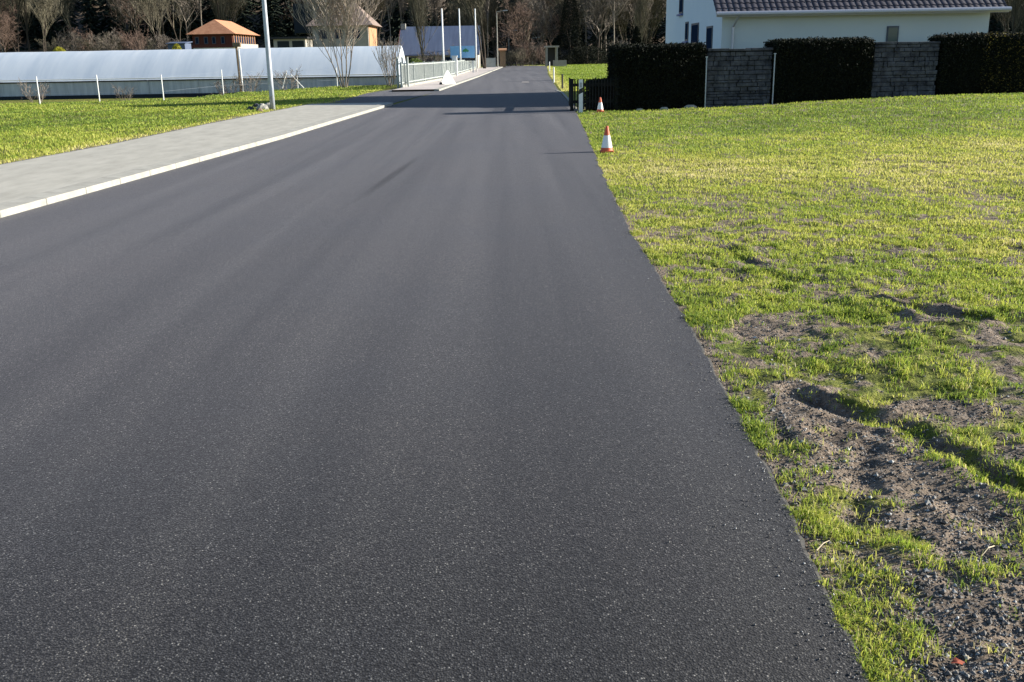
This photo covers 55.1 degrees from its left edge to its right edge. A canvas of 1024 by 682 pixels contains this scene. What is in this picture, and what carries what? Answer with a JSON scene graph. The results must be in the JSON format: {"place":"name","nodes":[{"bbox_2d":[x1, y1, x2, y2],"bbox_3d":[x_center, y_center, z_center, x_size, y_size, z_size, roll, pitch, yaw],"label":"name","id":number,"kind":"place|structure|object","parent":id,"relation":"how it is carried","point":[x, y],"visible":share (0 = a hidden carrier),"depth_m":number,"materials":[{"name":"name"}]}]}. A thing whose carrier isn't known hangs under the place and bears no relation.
{"place":"outdoors","nodes":[
{"label":"outdoors","id":0,"kind":"place"},
{"bbox_2d":[0,103,380,202],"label":"pavement","id":1,"kind":"structure","parent":0,"point":[23,178],"depth_m":18.04,"materials":[{"name":"concrete"}]},
{"bbox_2d":[0,104,307,164],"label":"pavement edge","id":2,"kind":"object","parent":1,"relation":"on","point":[145,136],"visible":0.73,"depth_m":21.06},
{"bbox_2d":[0,85,396,163],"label":"grass","id":3,"kind":"structure","parent":0,"point":[300,101],"depth_m":30.32,"materials":[{"name":"plant"}]},
{"bbox_2d":[336,89,437,102],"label":"driveway","id":4,"kind":"structure","parent":0,"point":[387,96],"depth_m":43.83,"materials":[{"name":"concrete"}]},
{"bbox_2d":[0,66,864,681],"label":"road","id":5,"kind":"structure","parent":0,"point":[410,390],"depth_m":4.46,"materials":[{"name":"asphalt"}]},
{"bbox_2d":[577,114,868,681],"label":"road lip","id":6,"kind":"object","parent":5,"relation":"on","point":[802,541],"visible":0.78,"depth_m":3.74,"materials":[{"name":"asphalt"}]},
{"bbox_2d":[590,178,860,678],"bbox_3d":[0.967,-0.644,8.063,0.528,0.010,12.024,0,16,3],"label":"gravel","id":7,"kind":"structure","parent":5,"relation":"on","point":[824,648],"depth_m":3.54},
{"bbox_2d":[392,66,499,91],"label":"pavement","id":8,"kind":"structure","parent":0,"point":[436,84],"depth_m":65.75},
{"bbox_2d":[0,0,1023,681],"bbox_3d":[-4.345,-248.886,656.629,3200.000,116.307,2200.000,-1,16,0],"label":"ground","id":9,"kind":"structure","parent":0,"point":[1012,364],"depth_m":5.66,"materials":[{"name":"soil"}]},
{"bbox_2d":[0,10,23,52],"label":"bare tree","id":10,"kind":"object","parent":9,"relation":"on","point":[3,21],"visible":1,"depth_m":142.38,"materials":[{"name":"brown plant"}]},
{"bbox_2d":[0,0,25,50],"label":"fir tree","id":11,"kind":"object","parent":9,"relation":"on","point":[10,45],"visible":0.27,"depth_m":210.34,"materials":[{"name":"plant"}]},
{"bbox_2d":[0,0,34,51],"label":"bare tree","id":12,"kind":"object","parent":9,"relation":"on","point":[12,7],"visible":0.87,"depth_m":190.11,"materials":[{"name":"brown plant"}]},
{"bbox_2d":[11,0,34,51],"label":"bare tree","id":13,"kind":"object","parent":9,"relation":"on","point":[26,20],"visible":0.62,"depth_m":194.84,"materials":[{"name":"brown plant"}]},
{"bbox_2d":[12,0,40,41],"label":"fir tree","id":14,"kind":"object","parent":9,"relation":"on","point":[23,33],"visible":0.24,"depth_m":216.02,"materials":[{"name":"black plant"}]},
{"bbox_2d":[18,77,50,102],"bbox_3d":[-21.332,-11.165,43.961,1.512,1.330,1.196,-13,20,-36],"label":"dry weed","id":15,"kind":"object","parent":9,"relation":"on","point":[26,84],"visible":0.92,"depth_m":43.90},
{"bbox_2d":[25,0,47,49],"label":"fir tree","id":16,"kind":"object","parent":9,"relation":"on","point":[36,34],"visible":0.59,"depth_m":210.50,"materials":[{"name":"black plant"}]},
{"bbox_2d":[24,0,63,51],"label":"bare tree","id":17,"kind":"object","parent":9,"relation":"on","point":[45,10],"visible":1,"depth_m":155.89,"materials":[{"name":"brown plant"}]},
{"bbox_2d":[39,0,68,48],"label":"fir tree","id":18,"kind":"object","parent":9,"relation":"on","point":[51,33],"visible":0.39,"depth_m":210.10,"materials":[{"name":"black plant"}]},
{"bbox_2d":[49,0,79,50],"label":"bare tree","id":19,"kind":"object","parent":9,"relation":"on","point":[66,11],"visible":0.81,"depth_m":191.96,"materials":[{"name":"brown plant"}]},
{"bbox_2d":[56,0,79,47],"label":"fir tree","id":20,"kind":"object","parent":9,"relation":"on","point":[67,29],"visible":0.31,"depth_m":210.53,"materials":[{"name":"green plant"}]},
{"bbox_2d":[55,27,82,50],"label":"bare shrub","id":21,"kind":"object","parent":9,"relation":"on","point":[75,46],"visible":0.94,"depth_m":163.18,"materials":[{"name":"brown plant"}]},
{"bbox_2d":[66,25,95,50],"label":"bare shrub","id":22,"kind":"object","parent":9,"relation":"on","point":[83,36],"visible":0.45,"depth_m":168.87,"materials":[{"name":"brown plant"}]},
{"bbox_2d":[78,0,103,50],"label":"fir tree","id":23,"kind":"object","parent":9,"relation":"on","point":[88,16],"visible":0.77,"depth_m":209.56,"materials":[{"name":"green plant"}]},
{"bbox_2d":[86,31,122,50],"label":"bare shrub","id":24,"kind":"object","parent":9,"relation":"on","point":[98,41],"visible":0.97,"depth_m":161.09,"materials":[{"name":"brown plant"}]},
{"bbox_2d":[93,0,130,48],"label":"fir tree","id":25,"kind":"object","parent":9,"relation":"on","point":[105,11],"visible":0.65,"depth_m":211.00,"materials":[{"name":"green plant"}]},
{"bbox_2d":[106,0,145,49],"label":"bare tree","id":26,"kind":"object","parent":9,"relation":"on","point":[129,13],"visible":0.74,"depth_m":187.85,"materials":[{"name":"brown plant"}]},
{"bbox_2d":[107,0,146,49],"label":"bare tree","id":27,"kind":"object","parent":9,"relation":"on","point":[123,12],"visible":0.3,"depth_m":202.04,"materials":[{"name":"brown plant"}]},
{"bbox_2d":[120,29,147,49],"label":"bare shrub","id":28,"kind":"object","parent":9,"relation":"on","point":[143,41],"visible":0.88,"depth_m":160.58,"materials":[{"name":"brown plant"}]},
{"bbox_2d":[103,0,175,49],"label":"bare tree","id":29,"kind":"object","parent":9,"relation":"on","point":[138,14],"visible":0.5,"depth_m":192.41,"materials":[{"name":"brown plant"}]},
{"bbox_2d":[139,12,164,44],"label":"tree","id":30,"kind":"object","parent":9,"relation":"on","point":[150,33],"visible":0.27,"depth_m":212.53,"materials":[{"name":"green plant"}]},
{"bbox_2d":[129,0,176,47],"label":"bare tree","id":31,"kind":"object","parent":9,"relation":"on","point":[149,8],"visible":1,"depth_m":166.19,"materials":[{"name":"brown plant"}]},
{"bbox_2d":[147,32,170,49],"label":"bare shrub","id":32,"kind":"object","parent":9,"relation":"on","point":[159,45],"visible":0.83,"depth_m":167.15,"materials":[{"name":"brown plant"}]},
{"bbox_2d":[154,1,177,44],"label":"fir tree","id":33,"kind":"object","parent":9,"relation":"on","point":[169,26],"visible":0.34,"depth_m":211.16,"materials":[{"name":"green plant"}]},
{"bbox_2d":[19,67,337,103],"bbox_3d":[-15.487,-12.962,49.526,6.894,1.356,24.768,11,20,35],"label":"wire fence","id":34,"kind":"object","parent":9,"relation":"on","point":[161,83],"visible":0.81,"depth_m":43.47,"materials":[{"name":"metal"}]},
{"bbox_2d":[171,6,190,43],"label":"fir tree","id":35,"kind":"object","parent":9,"relation":"on","point":[178,28],"visible":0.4,"depth_m":208.88,"materials":[{"name":"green plant"}]},
{"bbox_2d":[168,0,194,43],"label":"bare tree","id":36,"kind":"object","parent":9,"relation":"on","point":[188,23],"visible":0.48,"depth_m":183.51,"materials":[{"name":"brown plant"}]},
{"bbox_2d":[172,0,207,41],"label":"bare tree","id":37,"kind":"object","parent":9,"relation":"on","point":[183,9],"visible":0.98,"depth_m":179.99,"materials":[{"name":"brown plant"}]},
{"bbox_2d":[182,1,204,44],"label":"fir tree","id":38,"kind":"object","parent":9,"relation":"on","point":[194,26],"visible":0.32,"depth_m":208.93,"materials":[{"name":"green plant"}]},
{"bbox_2d":[0,102,392,217],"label":"kerb","id":39,"kind":"structure","parent":9,"relation":"on","point":[15,206],"depth_m":14.98,"materials":[{"name":"concrete"}]},
{"bbox_2d":[0,45,405,99],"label":"greenhouse","id":40,"kind":"object","parent":9,"relation":"on","point":[79,71],"visible":0.88,"depth_m":64.13,"materials":[{"name":"white"}]},
{"bbox_2d":[209,0,228,19],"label":"bare tree","id":41,"kind":"object","parent":9,"relation":"on","point":[217,3],"visible":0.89,"depth_m":183.95,"materials":[{"name":"brown plant"}]},
{"bbox_2d":[186,19,259,48],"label":"orange roof house","id":42,"kind":"structure","parent":9,"relation":"on","point":[217,34],"depth_m":157.63,"materials":[{"name":"white"}]},
{"bbox_2d":[208,0,248,22],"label":"bare tree","id":43,"kind":"object","parent":9,"relation":"on","point":[236,2],"visible":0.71,"depth_m":190.05,"materials":[{"name":"brown plant"}]},
{"bbox_2d":[232,42,243,91],"bbox_3d":[-14.986,-14.713,53.965,0.420,3.259,0.240,-1,16,0],"label":"wooden pole","id":44,"kind":"object","parent":9,"relation":"on","point":[236,45],"visible":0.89,"depth_m":53.75,"materials":[{"name":"brown wood"}]},
{"bbox_2d":[231,0,263,44],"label":"fir tree","id":45,"kind":"object","parent":9,"relation":"on","point":[248,21],"visible":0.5,"depth_m":211.20,"materials":[{"name":"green plant"}]},
{"bbox_2d":[262,0,274,109],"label":"street lamp","id":46,"kind":"object","parent":9,"relation":"on","point":[268,61],"visible":0.79,"depth_m":32.03,"materials":[{"name":"metal"}]},
{"bbox_2d":[254,0,283,34],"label":"fir tree","id":47,"kind":"object","parent":9,"relation":"on","point":[261,29],"visible":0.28,"depth_m":216.27,"materials":[{"name":"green plant"}]},
{"bbox_2d":[259,0,290,47],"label":"fir tree","id":48,"kind":"object","parent":9,"relation":"on","point":[273,25],"visible":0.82,"depth_m":208.40,"materials":[{"name":"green plant"}]},
{"bbox_2d":[269,0,301,37],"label":"fir tree","id":49,"kind":"object","parent":9,"relation":"on","point":[281,3],"visible":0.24,"depth_m":214.47,"materials":[{"name":"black plant"}]},
{"bbox_2d":[273,67,304,89],"bbox_3d":[-12.846,-14.954,55.998,1.966,1.638,1.555,12,21,38],"label":"dry weed","id":50,"kind":"object","parent":9,"relation":"on","point":[277,74],"visible":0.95,"depth_m":55.93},
{"bbox_2d":[281,0,301,36],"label":"fir tree","id":51,"kind":"object","parent":9,"relation":"on","point":[291,29],"visible":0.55,"depth_m":210.51,"materials":[{"name":"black plant"}]},
{"bbox_2d":[270,37,314,47],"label":"garage","id":52,"kind":"structure","parent":9,"relation":"on","point":[284,42],"depth_m":126.15,"materials":[{"name":"beige"}]},
{"bbox_2d":[285,0,382,87],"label":"bare tree","id":53,"kind":"object","parent":9,"relation":"on","point":[334,11],"visible":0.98,"depth_m":57.80,"materials":[{"name":"brown plant"}]},
{"bbox_2d":[293,3,381,46],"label":"brown roof house","id":54,"kind":"structure","parent":9,"relation":"on","point":[367,39],"depth_m":133.93,"materials":[{"name":"paint"}]},
{"bbox_2d":[371,0,391,45],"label":"bare tree","id":55,"kind":"object","parent":9,"relation":"on","point":[381,16],"visible":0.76,"depth_m":200.14,"materials":[{"name":"brown plant"}]},
{"bbox_2d":[371,30,402,85],"bbox_3d":[-7.467,-17.087,59.509,1.769,3.509,2.087,-8,18,-23],"label":"bare shrub","id":56,"kind":"object","parent":9,"relation":"on","point":[393,61],"visible":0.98,"depth_m":59.54,"materials":[{"name":"brown plant"}]},
{"bbox_2d":[382,0,399,41],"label":"fir tree","id":57,"kind":"object","parent":9,"relation":"on","point":[388,27],"visible":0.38,"depth_m":215.39,"materials":[{"name":"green plant"}]},
{"bbox_2d":[390,1,412,45],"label":"fir tree","id":58,"kind":"object","parent":9,"relation":"on","point":[398,24],"visible":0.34,"depth_m":211.72,"materials":[{"name":"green plant"}]},
{"bbox_2d":[396,57,409,88],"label":"white gate","id":59,"kind":"structure","parent":9,"relation":"on","point":[407,69],"depth_m":54.90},
{"bbox_2d":[408,0,442,60],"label":"bare tree","id":60,"kind":"object","parent":9,"relation":"on","point":[421,12],"visible":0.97,"depth_m":121.80,"materials":[{"name":"brown plant"}]},
{"bbox_2d":[424,0,447,25],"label":"bare tree","id":61,"kind":"object","parent":9,"relation":"on","point":[438,6],"visible":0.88,"depth_m":192.47,"materials":[{"name":"brown plant"}]},
{"bbox_2d":[400,58,475,87],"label":"slat fence","id":62,"kind":"object","parent":9,"relation":"on","point":[421,72],"visible":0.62,"depth_m":65.20,"materials":[{"name":"metal"}]},
{"bbox_2d":[398,24,481,67],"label":"blue roof hall","id":63,"kind":"structure","parent":9,"relation":"on","point":[410,44],"depth_m":144.75,"materials":[{"name":"metal"}]},
{"bbox_2d":[437,0,458,25],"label":"bare tree","id":64,"kind":"object","parent":9,"relation":"on","point":[448,23],"visible":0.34,"depth_m":193.32,"materials":[{"name":"brown plant"}]},
{"bbox_2d":[450,46,475,72],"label":"sign board","id":65,"kind":"object","parent":9,"relation":"on","point":[467,53],"visible":0.78,"depth_m":99.72,"materials":[{"name":"blue"}]},
{"bbox_2d":[446,0,487,25],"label":"bare tree","id":66,"kind":"object","parent":9,"relation":"on","point":[463,16],"visible":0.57,"depth_m":184.06,"materials":[{"name":"brown plant"}]},
{"bbox_2d":[434,67,501,90],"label":"kerb","id":67,"kind":"structure","parent":9,"relation":"on","point":[451,85],"depth_m":65.02,"materials":[{"name":"concrete"}]},
{"bbox_2d":[454,0,485,67],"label":"bare tree","id":68,"kind":"object","parent":9,"relation":"on","point":[480,4],"visible":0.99,"depth_m":131.50,"materials":[{"name":"brown plant"}]},
{"bbox_2d":[473,0,494,49],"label":"bare tree","id":69,"kind":"object","parent":9,"relation":"on","point":[483,23],"visible":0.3,"depth_m":192.95,"materials":[{"name":"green plant"}]},
{"bbox_2d":[480,14,496,62],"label":"fir tree","id":70,"kind":"object","parent":9,"relation":"on","point":[490,49],"visible":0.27,"depth_m":210.79,"materials":[{"name":"green plant"}]},
{"bbox_2d":[484,0,501,57],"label":"bare tree","id":71,"kind":"object","parent":9,"relation":"on","point":[491,19],"visible":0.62,"depth_m":196.83,"materials":[{"name":"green plant"}]},
{"bbox_2d":[486,0,540,65],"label":"bare tree","id":72,"kind":"object","parent":9,"relation":"on","point":[512,17],"visible":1,"depth_m":168.78,"materials":[{"name":"brown plant"}]},
{"bbox_2d":[499,0,543,61],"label":"bare tree","id":73,"kind":"object","parent":9,"relation":"on","point":[515,6],"visible":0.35,"depth_m":190.85,"materials":[{"name":"brown plant"}]},
{"bbox_2d":[517,0,555,64],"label":"bare tree","id":74,"kind":"object","parent":9,"relation":"on","point":[540,10],"visible":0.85,"depth_m":176.15,"materials":[{"name":"brown plant"}]},
{"bbox_2d":[514,0,576,45],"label":"bare tree","id":75,"kind":"object","parent":9,"relation":"on","point":[547,26],"visible":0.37,"depth_m":187.36,"materials":[{"name":"brown plant"}]},
{"bbox_2d":[544,46,558,66],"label":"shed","id":76,"kind":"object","parent":9,"relation":"on","point":[551,53],"visible":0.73,"depth_m":156.19,"materials":[{"name":"stone"}]},
{"bbox_2d":[557,0,584,63],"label":"conifer tree","id":77,"kind":"object","parent":9,"relation":"on","point":[572,24],"visible":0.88,"depth_m":176.78,"materials":[{"name":"green plant"}]},
{"bbox_2d":[548,0,599,56],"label":"bare tree","id":78,"kind":"object","parent":9,"relation":"on","point":[560,7],"visible":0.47,"depth_m":181.00,"materials":[{"name":"brown plant"}]},
{"bbox_2d":[572,1,592,59],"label":"fir tree","id":79,"kind":"object","parent":9,"relation":"on","point":[582,33],"visible":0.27,"depth_m":210.59,"materials":[{"name":"green plant"}]},
{"bbox_2d":[563,46,608,63],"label":"conifer shrub","id":80,"kind":"object","parent":9,"relation":"on","point":[577,50],"visible":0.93,"depth_m":173.63,"materials":[{"name":"green plant"}]},
{"bbox_2d":[569,78,617,110],"bbox_3d":[2.511,-7.870,31.497,1.465,1.160,3.040,-1,16,0],"label":"picket fence","id":81,"kind":"object","parent":9,"relation":"on","point":[573,85],"visible":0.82,"depth_m":30.02,"materials":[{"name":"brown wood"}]},
{"bbox_2d":[584,77,612,110],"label":"gate","id":82,"kind":"structure","parent":9,"relation":"on","point":[588,109],"depth_m":30.24,"materials":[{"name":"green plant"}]},
{"bbox_2d":[589,17,612,59],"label":"fir tree","id":83,"kind":"object","parent":9,"relation":"on","point":[603,34],"visible":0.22,"depth_m":209.48,"materials":[{"name":"green plant"}]},
{"bbox_2d":[571,39,630,63],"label":"conifer shrub","id":84,"kind":"object","parent":9,"relation":"on","point":[604,44],"visible":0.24,"depth_m":180.90,"materials":[{"name":"green plant"}]},
{"bbox_2d":[580,0,628,63],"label":"bare tree","id":85,"kind":"object","parent":9,"relation":"on","point":[595,3],"visible":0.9,"depth_m":175.58,"materials":[{"name":"brown plant"}]},
{"bbox_2d":[584,0,627,62],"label":"bare tree","id":86,"kind":"object","parent":9,"relation":"on","point":[608,12],"visible":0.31,"depth_m":186.03,"materials":[{"name":"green plant"}]},
{"bbox_2d":[600,126,613,152],"bbox_3d":[1.670,-3.557,17.282,0.234,0.450,0.234,-1,16,0],"label":"traffic cone","id":87,"kind":"object","parent":9,"relation":"on","point":[606,146],"visible":1,"depth_m":17.23,"materials":[{"name":"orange plastic"}]},
{"bbox_2d":[608,10,631,44],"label":"fir tree","id":88,"kind":"object","parent":9,"relation":"on","point":[617,35],"visible":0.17,"depth_m":213.54,"materials":[{"name":"green plant"}]},
{"bbox_2d":[606,0,635,40],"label":"bare tree","id":89,"kind":"object","parent":9,"relation":"on","point":[624,22],"visible":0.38,"depth_m":198.68,"materials":[{"name":"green plant"}]},
{"bbox_2d":[619,0,658,29],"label":"bare tree","id":90,"kind":"object","parent":9,"relation":"on","point":[630,5],"visible":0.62,"depth_m":187.56,"materials":[{"name":"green plant"}]},
{"bbox_2d":[630,0,650,42],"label":"bare tree","id":91,"kind":"object","parent":9,"relation":"on","point":[641,6],"visible":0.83,"depth_m":113.23,"materials":[{"name":"brown plant"}]},
{"bbox_2d":[634,0,666,43],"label":"bare tree","id":92,"kind":"object","parent":9,"relation":"on","point":[659,9],"visible":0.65,"depth_m":194.51,"materials":[{"name":"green plant"}]},
{"bbox_2d":[648,1,662,45],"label":"fir tree","id":93,"kind":"object","parent":9,"relation":"on","point":[655,40],"visible":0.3,"depth_m":216.60,"materials":[{"name":"green plant"}]},
{"bbox_2d":[605,39,707,110],"bbox_3d":[4.474,-8.211,30.472,3.126,2.164,1.226,-3,16,-8],"label":"hedge","id":94,"kind":"object","parent":9,"relation":"on","point":[671,75],"visible":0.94,"depth_m":30.05,"materials":[{"name":"green plant"}]},
{"bbox_2d":[703,48,772,107],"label":"stone wall","id":95,"kind":"structure","parent":9,"relation":"on","point":[737,77],"depth_m":30.45,"materials":[{"name":"grey"}]},
{"bbox_2d":[763,36,875,103],"bbox_3d":[9.698,-8.604,31.137,3.497,2.081,1.215,-3,16,-8],"label":"hedge","id":96,"kind":"object","parent":9,"relation":"on","point":[808,69],"visible":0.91,"depth_m":30.73,"materials":[{"name":"green plant"}]},
{"bbox_2d":[869,41,940,97],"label":"stone wall","id":97,"kind":"structure","parent":9,"relation":"on","point":[904,68],"depth_m":31.15,"materials":[{"name":"grey"}]},
{"bbox_2d":[927,31,1023,94],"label":"hedge","id":98,"kind":"object","parent":9,"relation":"on","point":[979,63],"visible":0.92,"depth_m":31.42,"materials":[{"name":"green plant"}]},
{"bbox_2d":[992,0,1023,32],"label":"bare tree","id":99,"kind":"object","parent":9,"relation":"on","point":[1005,16],"visible":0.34,"depth_m":195.38,"materials":[{"name":"brown plant"}]},
{"bbox_2d":[1008,0,1023,32],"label":"bare tree","id":100,"kind":"object","parent":9,"relation":"on","point":[1014,13],"visible":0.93,"depth_m":187.22,"materials":[{"name":"brown plant"}]},
{"bbox_2d":[496,64,607,105],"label":"grass","id":101,"kind":"structure","parent":0,"point":[568,71],"depth_m":91.85,"materials":[{"name":"plant"}]},
{"bbox_2d":[577,92,1023,681],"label":"grass","id":102,"kind":"structure","parent":0,"point":[757,426],"depth_m":8.67,"materials":[{"name":"plant"}]},
{"bbox_2d":[642,235,1023,681],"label":"gravel","id":103,"kind":"structure","parent":0,"point":[988,620],"depth_m":3.57,"materials":[{"name":"gravel"}]},
{"bbox_2d":[665,0,1011,48],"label":"white house","id":104,"kind":"structure","parent":0,"point":[733,24],"depth_m":33.85,"materials":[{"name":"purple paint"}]},
{"bbox_2d":[691,22,698,42],"bbox_3d":[7.212,-12.106,38.675,0.056,0.806,1.529,-1,16,0],"label":"window","id":105,"kind":"structure","parent":104,"relation":"in","point":[694,26],"depth_m":38.60,"materials":[{"name":"blue"}]},
{"bbox_2d":[706,26,712,48],"bbox_3d":[7.230,-11.075,35.930,0.056,0.869,1.089,-1,16,0],"label":"window","id":106,"kind":"structure","parent":104,"relation":"in","point":[709,29],"depth_m":35.79,"materials":[{"name":"blue"}]},
{"bbox_2d":[886,26,898,41],"bbox_3d":[13.156,-10.584,33.952,0.409,0.599,0.056,-1,16,0],"label":"window","id":107,"kind":"structure","parent":104,"relation":"in","point":[892,32],"depth_m":33.92,"materials":[{"name":"grey"}]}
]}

